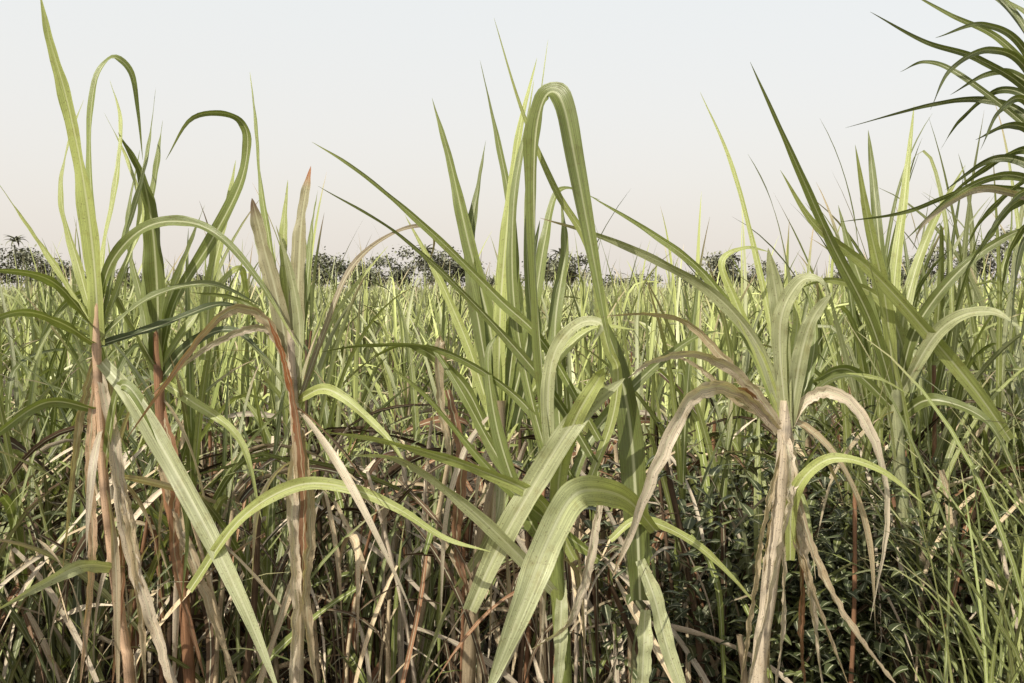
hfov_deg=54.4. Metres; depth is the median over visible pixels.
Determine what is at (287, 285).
sugarcane plant
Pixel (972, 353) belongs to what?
sugarcane row
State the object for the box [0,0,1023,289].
sky
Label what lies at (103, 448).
sugarcane plant
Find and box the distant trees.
[0,224,1015,294]
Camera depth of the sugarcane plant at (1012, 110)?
2.61 m
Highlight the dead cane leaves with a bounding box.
[0,361,1023,682]
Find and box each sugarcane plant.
[0,0,299,682]
[41,110,290,682]
[127,75,490,682]
[314,19,757,682]
[366,59,644,682]
[541,92,924,682]
[750,62,1021,682]
[842,0,1023,359]
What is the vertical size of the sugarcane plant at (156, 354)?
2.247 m
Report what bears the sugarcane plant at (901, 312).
on the ground at (378, 448)
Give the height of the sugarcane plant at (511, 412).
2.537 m
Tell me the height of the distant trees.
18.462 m
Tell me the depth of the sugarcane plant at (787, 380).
2.43 m
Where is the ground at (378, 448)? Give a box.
[2,290,1022,682]
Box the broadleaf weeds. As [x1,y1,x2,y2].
[512,378,1023,682]
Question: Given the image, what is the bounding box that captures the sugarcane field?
[0,177,1023,591]
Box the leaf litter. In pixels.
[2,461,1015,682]
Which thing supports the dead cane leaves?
on the ground at (378, 448)
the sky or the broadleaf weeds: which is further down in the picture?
the broadleaf weeds
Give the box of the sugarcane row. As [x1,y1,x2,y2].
[0,107,1023,682]
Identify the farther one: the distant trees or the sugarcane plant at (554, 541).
the distant trees
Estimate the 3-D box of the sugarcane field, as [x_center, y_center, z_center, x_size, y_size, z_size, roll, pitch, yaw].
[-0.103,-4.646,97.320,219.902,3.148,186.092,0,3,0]

